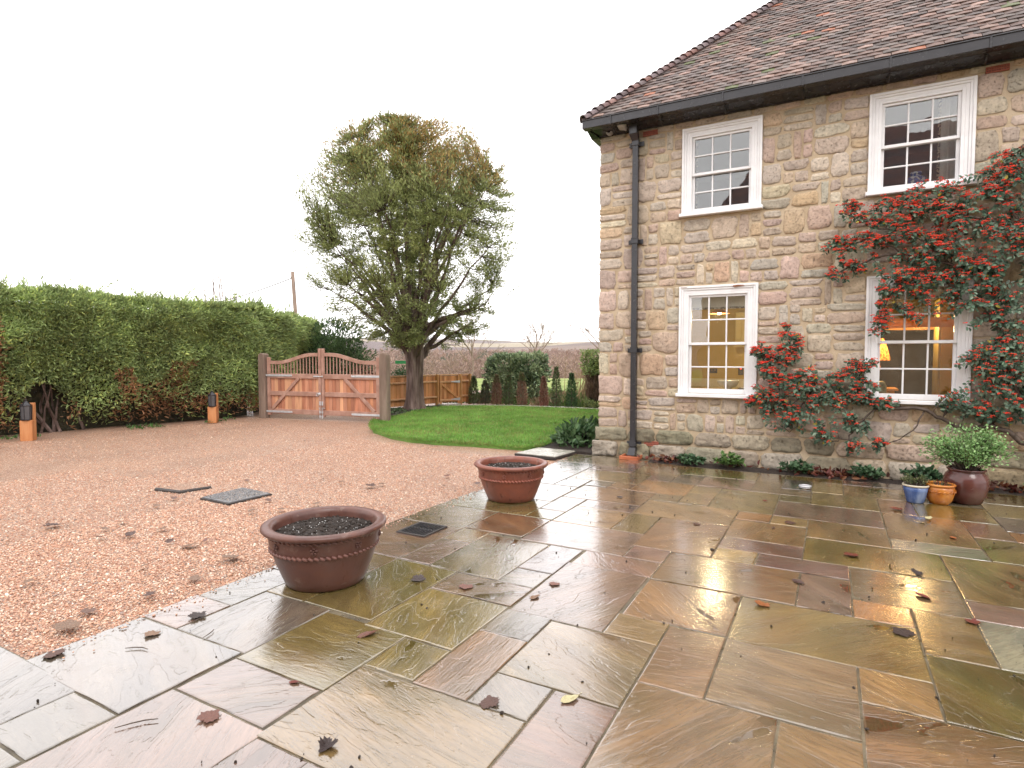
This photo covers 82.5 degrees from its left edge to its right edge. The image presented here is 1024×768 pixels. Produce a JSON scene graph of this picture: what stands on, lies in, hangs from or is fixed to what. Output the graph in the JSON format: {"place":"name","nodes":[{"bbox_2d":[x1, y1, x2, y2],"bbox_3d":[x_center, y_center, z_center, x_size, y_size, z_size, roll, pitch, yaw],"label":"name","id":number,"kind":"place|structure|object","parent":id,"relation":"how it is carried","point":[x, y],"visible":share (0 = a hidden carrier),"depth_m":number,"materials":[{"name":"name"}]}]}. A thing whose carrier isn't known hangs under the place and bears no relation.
{"place":"outdoors","nodes":[
{"label":"outdoors","id":0,"kind":"place"},
{"bbox_2d":[0,390,574,659],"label":"gravel drive","id":1,"kind":"structure","parent":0,"point":[13,468],"depth_m":8.06,"materials":[{"name":"gravel"}]},
{"bbox_2d":[19,399,36,440],"bbox_3d":[-9.341,0.696,11.252,0.200,0.806,0.260,-1,3,-19],"label":"bollard light","id":2,"kind":"object","parent":1,"relation":"on","point":[28,428],"visible":1,"depth_m":11.20,"materials":[{"name":"orange wood"}]},
{"bbox_2d":[52,619,83,630],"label":"fallen leaf","id":3,"kind":"object","parent":1,"relation":"on","point":[68,624],"visible":1,"depth_m":3.45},
{"bbox_2d":[81,608,95,612],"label":"fallen leaf","id":4,"kind":"object","parent":1,"relation":"on","point":[85,610],"visible":1,"depth_m":3.67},
{"bbox_2d":[0,415,235,439],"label":"weeds","id":5,"kind":"object","parent":1,"relation":"on","point":[129,426],"visible":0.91,"depth_m":13.22,"materials":[{"name":"green plant"}]},
{"bbox_2d":[0,274,271,434],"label":"conifer hedge","id":6,"kind":"object","parent":1,"relation":"on","point":[82,358],"visible":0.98,"depth_m":13.24,"materials":[{"name":"green plant"}]},
{"bbox_2d":[154,482,211,493],"bbox_3d":[-3.998,1.282,7.149,0.530,0.056,0.448,1,3,29],"label":"manhole cover","id":7,"kind":"object","parent":1,"relation":"on","point":[185,487],"visible":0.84,"depth_m":7.09,"materials":[{"name":"stone"}]},
{"bbox_2d":[188,574,202,579],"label":"fallen leaf","id":8,"kind":"object","parent":1,"relation":"on","point":[194,577],"visible":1,"depth_m":4.22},
{"bbox_2d":[207,390,218,422],"bbox_3d":[-7.341,0.553,14.323,0.200,0.806,0.260,-1,3,-11],"label":"bollard light","id":9,"kind":"object","parent":1,"relation":"on","point":[213,411],"visible":1,"depth_m":14.26,"materials":[{"name":"orange wood"}]},
{"bbox_2d":[198,262,248,407],"bbox_3d":[-8.530,-1.452,17.502,1.885,4.476,0.671,0,3,-3],"label":"bare sapling","id":10,"kind":"object","parent":1,"relation":"on","point":[213,293],"visible":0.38,"depth_m":17.35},
{"bbox_2d":[221,554,239,558],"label":"fallen leaf","id":11,"kind":"object","parent":1,"relation":"on","point":[228,556],"visible":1,"depth_m":4.64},
{"bbox_2d":[200,487,271,505],"bbox_3d":[-3.185,1.310,6.762,0.572,0.060,0.594,1,3,29],"label":"manhole cover","id":12,"kind":"object","parent":1,"relation":"on","point":[234,496],"visible":0.82,"depth_m":6.67,"materials":[{"name":"stone"}]},
{"bbox_2d":[258,353,269,417],"bbox_3d":[-6.590,0.055,15.524,0.210,1.750,0.200,1,3,20],"label":"gatepost","id":13,"kind":"object","parent":1,"relation":"on","point":[262,382],"visible":0.83,"depth_m":15.43,"materials":[{"name":"brown wood"}]},
{"bbox_2d":[236,294,322,412],"bbox_3d":[-7.820,-1.107,19.926,1.600,3.683,6.950,0,3,-3],"label":"conifer hedge","id":14,"kind":"object","parent":1,"relation":"on","point":[288,332],"visible":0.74,"depth_m":18.31,"materials":[{"name":"plant"}]},
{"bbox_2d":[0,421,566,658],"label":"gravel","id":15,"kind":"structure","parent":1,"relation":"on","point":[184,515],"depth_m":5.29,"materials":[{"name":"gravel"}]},
{"bbox_2d":[266,349,322,417],"bbox_3d":[-5.673,-0.019,15.171,1.869,1.790,0.096,1,3,20],"label":"gate leaf","id":16,"kind":"object","parent":1,"relation":"on","point":[294,393],"visible":1,"depth_m":15.17,"materials":[{"name":"brown wood"}]},
{"bbox_2d":[321,349,379,418],"bbox_3d":[-3.998,0.009,14.561,1.803,1.790,0.096,1,3,20],"label":"gate leaf","id":17,"kind":"object","parent":1,"relation":"on","point":[352,395],"visible":1,"depth_m":14.59,"materials":[{"name":"brown wood"}]},
{"bbox_2d":[379,353,390,420],"bbox_3d":[-3.103,0.114,14.252,0.210,1.750,0.200,1,3,20],"label":"gatepost","id":18,"kind":"object","parent":1,"relation":"on","point":[384,389],"visible":0.83,"depth_m":14.16,"materials":[{"name":"brown wood"}]},
{"bbox_2d":[391,405,438,416],"bbox_3d":[-3.105,0.792,17.436,1.850,0.060,3.500,1,3,29],"label":"tree bed","id":19,"kind":"object","parent":1,"relation":"on","point":[392,414],"visible":0.09,"depth_m":16.50,"materials":[{"name":"soil"}]},
{"bbox_2d":[288,108,524,409],"bbox_3d":[-2.939,-3.399,17.311,6.820,8.384,6.439,1,3,29],"label":"tree","id":20,"kind":"object","parent":19,"relation":"on","point":[412,179],"visible":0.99,"depth_m":16.07,"materials":[{"name":"broadleaf foliage"},{"name":"twig bark"},{"name":"bark"}]},
{"bbox_2d":[391,404,435,413],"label":"ground ivy","id":21,"kind":"object","parent":19,"relation":"on","point":[394,410],"visible":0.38,"depth_m":17.01,"materials":[{"name":"green plant"}]},
{"bbox_2d":[390,374,438,406],"bbox_3d":[-3.358,0.256,17.863,0.129,1.030,3.114,2,3,38],"label":"board fence","id":22,"kind":"object","parent":19,"relation":"on","point":[398,390],"visible":0.36,"depth_m":17.99,"materials":[{"name":"wood"}]},
{"bbox_2d":[459,374,471,404],"bbox_3d":[-1.582,0.173,19.659,0.500,1.030,0.133,-2,3,-35],"label":"board fence","id":23,"kind":"object","parent":1,"relation":"on","point":[465,380],"visible":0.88,"depth_m":19.65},
{"bbox_2d":[439,374,459,403],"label":"garden gate","id":24,"kind":"structure","parent":23,"relation":"attached to","point":[449,388],"depth_m":19.32,"materials":[{"name":"wood"}]},
{"bbox_2d":[467,376,479,404],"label":"young yew","id":25,"kind":"object","parent":1,"relation":"on","point":[472,388],"visible":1,"depth_m":19.43,"materials":[{"name":"green plant"}]},
{"bbox_2d":[479,380,490,404],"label":"young yew","id":26,"kind":"object","parent":1,"relation":"on","point":[484,396],"visible":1,"depth_m":19.42,"materials":[{"name":"green plant"}]},
{"bbox_2d":[490,374,502,404],"bbox_3d":[-0.517,0.171,19.323,0.467,1.065,0.469,1,3,29],"label":"young yew","id":27,"kind":"object","parent":1,"relation":"on","point":[497,391],"visible":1,"depth_m":19.28,"materials":[{"name":"brown plant"}]},
{"bbox_2d":[503,374,514,404],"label":"young yew","id":28,"kind":"object","parent":1,"relation":"on","point":[507,389],"visible":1,"depth_m":19.25,"materials":[{"name":"green plant"}]},
{"bbox_2d":[481,349,551,397],"bbox_3d":[0.177,-0.313,21.507,2.549,1.928,1.668,1,3,29],"label":"laurel hedge","id":29,"kind":"object","parent":1,"relation":"on","point":[535,370],"visible":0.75,"depth_m":21.09,"materials":[{"name":"green plant"}]},
{"bbox_2d":[516,372,527,404],"bbox_3d":[0.335,0.147,19.003,0.452,1.142,0.431,1,3,29],"label":"young yew","id":30,"kind":"object","parent":1,"relation":"on","point":[521,378],"visible":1,"depth_m":18.96,"materials":[{"name":"brown plant"}]},
{"bbox_2d":[446,405,598,409],"bbox_3d":[1.713,0.752,17.648,7.896,0.060,0.964,1,3,20],"label":"lawn edging","id":31,"kind":"object","parent":1,"relation":"on","point":[544,407],"visible":0.15,"depth_m":18.14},
{"bbox_2d":[538,375,548,405],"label":"young yew","id":32,"kind":"object","parent":1,"relation":"on","point":[542,392],"visible":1,"depth_m":18.67,"materials":[{"name":"brown plant"}]},
{"bbox_2d":[515,447,576,459],"bbox_3d":[0.562,1.143,9.653,0.776,0.050,0.724,2,3,32],"label":"stone cover","id":33,"kind":"object","parent":1,"relation":"on","point":[547,453],"visible":1,"depth_m":9.51,"materials":[{"name":"stone"}]},
{"bbox_2d":[550,366,562,405],"bbox_3d":[1.409,0.078,18.549,0.440,1.324,0.441,-2,3,-33],"label":"young yew","id":34,"kind":"object","parent":1,"relation":"on","point":[556,374],"visible":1,"depth_m":18.50,"materials":[{"name":"green plant"}]},
{"bbox_2d":[564,372,577,406],"bbox_3d":[1.875,0.173,18.365,0.453,1.151,0.443,1,3,29],"label":"young yew","id":35,"kind":"object","parent":1,"relation":"on","point":[571,381],"visible":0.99,"depth_m":18.32,"materials":[{"name":"green plant"}]},
{"bbox_2d":[564,353,586,397],"bbox_3d":[3.192,-0.320,22.104,2.372,1.806,1.409,1,3,29],"label":"bare shrub","id":36,"kind":"object","parent":1,"relation":"on","point":[578,379],"visible":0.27,"depth_m":22.07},
{"bbox_2d":[349,365,375,374],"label":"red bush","id":37,"kind":"object","parent":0,"point":[358,368],"visible":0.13,"depth_m":19.37,"materials":[{"name":"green plant"}]},
{"bbox_2d":[0,0,770,341],"label":"sky","id":38,"kind":"structure","parent":0,"point":[148,145],"materials":[{"name":"white"}]},
{"bbox_2d":[330,337,599,391],"bbox_3d":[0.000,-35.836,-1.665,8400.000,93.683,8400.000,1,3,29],"label":"ground","id":39,"kind":"structure","parent":0,"point":[376,344],"depth_m":1177.49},
{"bbox_2d":[291,271,296,314],"bbox_3d":[-12.970,-3.389,35.097,0.967,6.738,0.258,2,3,37],"label":"utility pole","id":40,"kind":"object","parent":39,"relation":"on","point":[293,291],"visible":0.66,"depth_m":35.06,"materials":[{"name":"brown wood"}]},
{"bbox_2d":[219,278,290,301],"bbox_3d":[-26.593,-6.928,48.442,37.763,1.213,0.056,3,4,45],"label":"overhead wire","id":41,"kind":"object","parent":40,"relation":"attached to","point":[263,288],"visible":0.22,"depth_m":38.16,"materials":[{"name":"plastic"}]},
{"bbox_2d":[302,313,377,374],"bbox_3d":[-6.670,-1.024,22.243,2.967,3.442,3.175,1,3,29],"label":"dark conifer","id":42,"kind":"object","parent":39,"relation":"on","point":[337,345],"visible":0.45,"depth_m":21.74,"materials":[{"name":"green plant"}]},
{"bbox_2d":[390,364,423,377],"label":"evergreen bush","id":43,"kind":"object","parent":39,"relation":"on","point":[398,372],"visible":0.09,"depth_m":20.69,"materials":[{"name":"green plant"}]},
{"bbox_2d":[338,346,597,377],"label":"woodland","id":44,"kind":"object","parent":39,"relation":"on","point":[445,365],"visible":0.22,"depth_m":153.65,"materials":[{"name":"bare twigs"},{"name":"bark"}]},
{"bbox_2d":[443,311,504,377],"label":"bare tree","id":45,"kind":"object","parent":39,"relation":"on","point":[471,352],"visible":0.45,"depth_m":74.21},
{"bbox_2d":[442,387,597,407],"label":"rough grass","id":46,"kind":"structure","parent":39,"relation":"on","point":[580,404],"depth_m":19.96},
{"bbox_2d":[509,319,560,352],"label":"bare tree","id":47,"kind":"object","parent":39,"relation":"on","point":[537,341],"visible":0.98,"depth_m":88.23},
{"bbox_2d":[561,287,599,348],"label":"bare tree","id":48,"kind":"object","parent":39,"relation":"on","point":[588,329],"visible":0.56,"depth_m":60.53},
{"bbox_2d":[578,348,599,407],"bbox_3d":[3.261,-0.182,18.061,2.224,1.920,1.460,1,3,29],"label":"clipped yew","id":49,"kind":"object","parent":39,"relation":"on","point":[591,372],"visible":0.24,"depth_m":18.04,"materials":[{"name":"plant"}]},
{"bbox_2d":[580,0,1023,489],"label":"stone house","id":50,"kind":"structure","parent":39,"relation":"on","point":[799,120],"depth_m":8.28,"materials":[{"name":"beige stone"}]},
{"bbox_2d":[617,124,627,130],"bbox_3d":[1.725,-3.990,9.070,0.148,0.112,0.227,1,3,29],"label":"security camera","id":51,"kind":"object","parent":50,"relation":"attached to","point":[622,127],"visible":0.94,"depth_m":9.00,"materials":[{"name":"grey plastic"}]},
{"bbox_2d":[695,140,698,208],"bbox_3d":[2.797,-3.072,9.014,0.155,1.600,0.080,1,3,29],"label":"curtain","id":52,"kind":"object","parent":50,"relation":"hanging from","point":[696,169],"visible":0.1,"depth_m":8.96,"materials":[{"name":"beige fabric"}]},
{"bbox_2d":[675,282,758,398],"bbox_3d":[3.045,-0.633,8.679,1.166,1.669,0.174,1,3,29],"label":"window","id":53,"kind":"structure","parent":50,"relation":"in","point":[749,290],"depth_m":8.69,"materials":[{"name":"white paint"}]},
{"bbox_2d":[691,378,743,388],"bbox_3d":[4.032,0.471,10.983,2.500,1.120,0.600,1,3,29],"label":"kitchen counter","id":54,"kind":"object","parent":50,"relation":"on","point":[698,382],"visible":0.02,"depth_m":11.35,"materials":[{"name":"beige paint"}]},
{"bbox_2d":[692,296,744,309],"bbox_3d":[3.138,-1.263,8.821,0.860,0.265,0.042,1,3,29],"label":"roman blind","id":55,"kind":"object","parent":50,"relation":"attached to","point":[734,302],"visible":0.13,"depth_m":8.82,"materials":[{"name":"beige fabric"}]},
{"bbox_2d":[710,309,729,314],"bbox_3d":[3.361,-1.402,9.450,0.320,0.557,0.320,1,3,29],"label":"pendant lamp","id":56,"kind":"object","parent":50,"relation":"hanging from","point":[719,311],"visible":0.71,"depth_m":9.39,"materials":[{"name":"orange metal"}]},
{"bbox_2d":[679,115,762,217],"bbox_3d":[3.060,-3.156,8.553,1.165,1.312,0.174,1,3,29],"label":"window","id":57,"kind":"structure","parent":50,"relation":"in","point":[754,124],"depth_m":8.54,"materials":[{"name":"white paint"}]},
{"bbox_2d":[717,380,738,388],"bbox_3d":[3.368,0.037,9.113,0.326,0.190,0.326,1,3,29],"label":"pedestal bowl","id":58,"kind":"object","parent":50,"relation":"on","point":[730,383],"visible":0.62,"depth_m":9.01,"materials":[{"name":"white ceramic"}]},
{"bbox_2d":[733,312,744,346],"bbox_3d":[4.692,-1.001,10.672,1.160,0.650,0.370,1,3,29],"label":"wall cupboard","id":59,"kind":"object","parent":50,"relation":"attached to","point":[739,330],"depth_m":10.76,"materials":[{"name":"beige paint"}]},
{"bbox_2d":[736,312,744,341],"bbox_3d":[4.375,-1.017,10.675,0.520,0.590,0.025,1,3,29],"label":"cupboard door","id":60,"kind":"structure","parent":59,"relation":"in","point":[740,324],"depth_m":10.76,"materials":[{"name":"beige paint"}]},
{"bbox_2d":[879,381,886,392],"bbox_3d":[5.139,0.066,8.143,0.144,0.222,0.144,1,3,29],"label":"glass jar","id":61,"kind":"object","parent":50,"relation":"on","point":[882,386],"visible":0.45,"depth_m":8.08,"materials":[{"name":"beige glass"}]},
{"bbox_2d":[904,171,926,183],"bbox_3d":[5.253,-2.636,7.601,0.250,0.240,0.250,1,3,29],"label":"ginger jar","id":62,"kind":"object","parent":50,"relation":"on","point":[917,177],"visible":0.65,"depth_m":7.53,"materials":[{"name":"blue ceramic"}]},
{"bbox_2d":[882,286,949,299],"bbox_3d":[5.289,-1.231,7.648,0.880,0.240,0.032,1,3,29],"label":"dining blind","id":63,"kind":"object","parent":50,"relation":"attached to","point":[941,290],"depth_m":7.57,"materials":[{"name":"beige fabric"}]},
{"bbox_2d":[881,303,953,329],"bbox_3d":[6.102,-1.235,8.695,1.000,0.820,1.000,1,3,29],"label":"ceiling lamp","id":64,"kind":"object","parent":50,"relation":"hanging from","point":[898,324],"visible":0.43,"depth_m":8.36,"materials":[{"name":"plastic"}]},
{"bbox_2d":[864,272,973,405],"bbox_3d":[5.196,-0.574,7.502,1.184,1.670,0.174,1,3,29],"label":"window","id":65,"kind":"structure","parent":50,"relation":"in","point":[962,339],"depth_m":7.51,"materials":[{"name":"white paint"}]},
{"bbox_2d":[865,75,977,197],"bbox_3d":[5.169,-3.103,7.399,1.165,1.312,0.174,1,3,29],"label":"window","id":66,"kind":"structure","parent":50,"relation":"in","point":[965,88],"depth_m":7.38,"materials":[{"name":"white paint"}]},
{"bbox_2d":[936,95,957,180],"bbox_3d":[5.651,-2.999,7.451,0.375,1.600,0.080,1,3,29],"label":"curtain","id":67,"kind":"object","parent":50,"relation":"hanging from","point":[948,106],"visible":0.16,"depth_m":7.48,"materials":[{"name":"beige fabric"}]},
{"bbox_2d":[368,404,598,450],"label":"lawn","id":68,"kind":"structure","parent":0,"point":[449,444],"depth_m":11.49,"materials":[{"name":"plant"}]},
{"bbox_2d":[0,454,1023,767],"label":"patio","id":69,"kind":"structure","parent":0,"point":[718,672],"depth_m":3.20,"materials":[{"name":"stone"}]},
{"bbox_2d":[43,648,65,657],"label":"fallen leaf","id":70,"kind":"object","parent":69,"relation":"on","point":[50,654],"visible":1,"depth_m":3.14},
{"bbox_2d":[114,718,157,727],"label":"fallen twig","id":71,"kind":"object","parent":69,"relation":"on","point":[136,722],"visible":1,"depth_m":2.55,"materials":[{"name":"wood"}]},
{"bbox_2d":[143,628,160,635],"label":"fallen leaf","id":72,"kind":"object","parent":69,"relation":"on","point":[150,633],"visible":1,"depth_m":3.37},
{"bbox_2d":[188,611,206,619],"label":"fallen leaf","id":73,"kind":"object","parent":69,"relation":"on","point":[193,615],"visible":1,"depth_m":3.60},
{"bbox_2d":[196,709,220,726],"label":"fallen leaf","id":74,"kind":"object","parent":69,"relation":"on","point":[209,716],"visible":1,"depth_m":2.59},
{"bbox_2d":[260,506,386,592],"bbox_3d":[-1.343,1.190,4.205,0.865,0.424,0.855,1,3,29],"label":"terracotta planter","id":75,"kind":"object","parent":69,"relation":"on","point":[321,549],"visible":1,"depth_m":3.96,"materials":[{"name":"ceramic"}]},
{"bbox_2d":[318,734,338,751],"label":"fallen leaf","id":76,"kind":"object","parent":69,"relation":"on","point":[325,743],"visible":1,"depth_m":2.40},
{"bbox_2d":[357,628,381,637],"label":"fallen leaf","id":77,"kind":"object","parent":69,"relation":"on","point":[366,633],"visible":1,"depth_m":3.37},
{"bbox_2d":[406,574,425,580],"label":"fallen leaf","id":78,"kind":"object","parent":69,"relation":"on","point":[416,577],"visible":1,"depth_m":4.20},
{"bbox_2d":[396,521,447,536],"bbox_3d":[-0.833,1.346,5.416,0.322,0.018,0.362,1,3,29],"label":"drain grate","id":79,"kind":"object","parent":69,"relation":"on","point":[422,529],"visible":1,"depth_m":5.39,"materials":[{"name":"metal"}]},
{"bbox_2d":[459,582,473,588],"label":"fallen leaf","id":80,"kind":"object","parent":69,"relation":"on","point":[464,586],"visible":1,"depth_m":4.06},
{"bbox_2d":[478,695,499,709],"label":"fallen leaf","id":81,"kind":"object","parent":69,"relation":"on","point":[488,701],"visible":1,"depth_m":2.70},
{"bbox_2d":[474,456,547,502],"bbox_3d":[-0.011,1.085,6.614,0.839,0.411,0.829,1,3,29],"label":"terracotta planter","id":82,"kind":"object","parent":69,"relation":"on","point":[511,479],"visible":1,"depth_m":6.36,"materials":[{"name":"ceramic"}]},
{"bbox_2d":[34,463,1023,767],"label":"leaf crumbs","id":83,"kind":"object","parent":69,"relation":"on","point":[576,625],"visible":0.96,"depth_m":3.21,"materials":[{"name":"plant"}]},
{"bbox_2d":[560,692,581,702],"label":"fallen leaf","id":84,"kind":"object","parent":69,"relation":"on","point":[567,698],"visible":1,"depth_m":2.73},
{"bbox_2d":[619,453,641,460],"bbox_3d":[1.877,1.149,9.201,0.300,0.060,0.290,1,3,29],"label":"gully tray","id":85,"kind":"object","parent":69,"relation":"on","point":[624,456],"visible":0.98,"depth_m":9.10,"materials":[{"name":"orange ceramic"}]},
{"bbox_2d":[755,600,769,609],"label":"fallen leaf","id":86,"kind":"object","parent":69,"relation":"on","point":[759,602],"visible":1,"depth_m":3.76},
{"bbox_2d":[892,626,920,639],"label":"fallen leaf","id":87,"kind":"object","parent":69,"relation":"on","point":[904,632],"visible":1,"depth_m":3.38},
{"bbox_2d":[902,482,929,503],"bbox_3d":[4.442,1.201,6.432,0.254,0.204,0.254,1,3,29],"label":"blue pot","id":88,"kind":"object","parent":69,"relation":"on","point":[915,494],"visible":0.84,"depth_m":6.35,"materials":[{"name":"ceramic"}]},
{"bbox_2d":[900,473,932,485],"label":"variegated shrub","id":89,"kind":"object","parent":88,"relation":"on","point":[921,481],"visible":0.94,"depth_m":6.39,"materials":[{"name":"green plant"}]},
{"bbox_2d":[911,568,923,575],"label":"fallen leaf","id":90,"kind":"object","parent":69,"relation":"on","point":[918,573],"visible":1,"depth_m":4.31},
{"bbox_2d":[925,480,956,504],"bbox_3d":[4.668,1.193,6.376,0.295,0.224,0.295,1,3,29],"label":"orange pot","id":91,"kind":"object","parent":69,"relation":"on","point":[939,494],"visible":0.77,"depth_m":6.28,"materials":[{"name":"ceramic"}]},
{"bbox_2d":[933,479,951,485],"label":"wilted plant","id":92,"kind":"object","parent":91,"relation":"on","point":[936,483],"visible":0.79,"depth_m":6.38,"materials":[{"name":"brown plant"}]},
{"bbox_2d":[943,465,989,504],"bbox_3d":[4.997,1.114,6.431,0.414,0.378,0.414,1,3,29],"label":"brown urn","id":93,"kind":"object","parent":69,"relation":"on","point":[972,488],"visible":0.84,"depth_m":6.28,"materials":[{"name":"ceramic"}]},
{"bbox_2d":[918,415,1020,470],"bbox_3d":[4.970,0.663,6.403,0.902,0.610,0.723,0,3,6],"label":"urn shrub","id":94,"kind":"object","parent":93,"relation":"in","point":[973,451],"visible":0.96,"depth_m":6.34,"materials":[{"name":"green plant"}]},
{"bbox_2d":[965,618,984,625],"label":"fallen leaf","id":95,"kind":"object","parent":69,"relation":"on","point":[974,621],"visible":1,"depth_m":3.52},
{"bbox_2d":[540,441,598,455],"bbox_3d":[1.524,1.100,11.190,1.300,0.060,2.820,1,3,29],"label":"corner bed","id":96,"kind":"object","parent":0,"point":[585,450],"visible":0.21,"depth_m":10.24,"materials":[{"name":"soil"}]},
{"bbox_2d":[549,415,598,447],"bbox_3d":[1.262,0.871,10.751,1.051,0.631,1.552,1,3,29],"label":"hellebore clump","id":97,"kind":"object","parent":96,"relation":"on","point":[580,432],"visible":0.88,"depth_m":10.45,"materials":[{"name":"green plant"}]},
{"bbox_2d":[649,459,1023,495],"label":"flower bed soil","id":98,"kind":"structure","parent":0,"point":[786,472],"depth_m":7.99,"materials":[{"name":"soil"}]},
{"bbox_2d":[676,453,706,465],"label":"bed plant","id":99,"kind":"object","parent":98,"relation":"on","point":[689,459],"visible":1,"depth_m":8.59,"materials":[{"name":"green plant"}]},
{"bbox_2d":[712,450,745,467],"bbox_3d":[3.121,1.083,8.373,0.449,0.247,0.370,1,3,29],"label":"bed plant","id":100,"kind":"object","parent":98,"relation":"on","point":[724,460],"visible":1,"depth_m":8.32,"materials":[{"name":"green plant"}]},
{"bbox_2d":[777,458,814,473],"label":"bed plant","id":101,"kind":"object","parent":98,"relation":"on","point":[795,465],"visible":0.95,"depth_m":7.93,"materials":[{"name":"green plant"}]},
{"bbox_2d":[637,454,1023,492],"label":"leaf litter","id":102,"kind":"object","parent":98,"relation":"on","point":[843,474],"visible":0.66,"depth_m":7.76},
{"bbox_2d":[847,462,885,478],"bbox_3d":[4.608,1.136,7.609,0.441,0.213,0.392,1,3,29],"label":"bed plant","id":103,"kind":"object","parent":98,"relation":"on","point":[869,471],"visible":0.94,"depth_m":7.54,"materials":[{"name":"green plant"}]},
{"bbox_2d":[744,144,1023,455],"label":"berry shrub","id":104,"kind":"object","parent":98,"relation":"on","point":[995,368],"visible":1,"depth_m":7.20,"materials":[{"name":"green plant"}]},
{"bbox_2d":[899,462,942,481],"bbox_3d":[5.129,1.121,7.279,0.507,0.274,0.357,1,3,29],"label":"bed plant","id":105,"kind":"object","parent":98,"relation":"on","point":[929,472],"visible":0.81,"depth_m":7.26,"materials":[{"name":"green plant"}]},
{"bbox_2d":[887,387,897,393],"bbox_3d":[5.164,0.600,8.588,0.800,1.105,0.500,1,3,29],"label":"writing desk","id":106,"kind":"object","parent":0,"point":[891,390],"visible":0.12,"depth_m":8.22,"materials":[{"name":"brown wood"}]},
{"bbox_2d":[880,339,889,367],"bbox_3d":[5.237,-0.302,8.471,0.419,0.707,0.420,1,3,29],"label":"table lamp","id":107,"kind":"object","parent":106,"relation":"on","point":[884,353],"visible":0.22,"depth_m":8.29,"materials":[{"name":"yellow fabric"}]},
{"bbox_2d":[879,330,933,394],"bbox_3d":[6.965,0.012,10.517,1.160,2.100,0.120,1,3,29],"label":"door","id":108,"kind":"structure","parent":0,"point":[914,357],"depth_m":10.43,"materials":[{"name":"wood"}]},
{"bbox_2d":[879,330,932,394],"bbox_3d":[6.975,0.011,10.535,0.950,2.100,0.050,1,3,29],"label":"door leaf","id":109,"kind":"structure","parent":108,"relation":"in","point":[914,354],"depth_m":10.43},
{"bbox_2d":[932,298,953,394],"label":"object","id":110,"kind":"object","parent":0,"point":[942,358],"visible":0.12,"depth_m":8.47,"materials":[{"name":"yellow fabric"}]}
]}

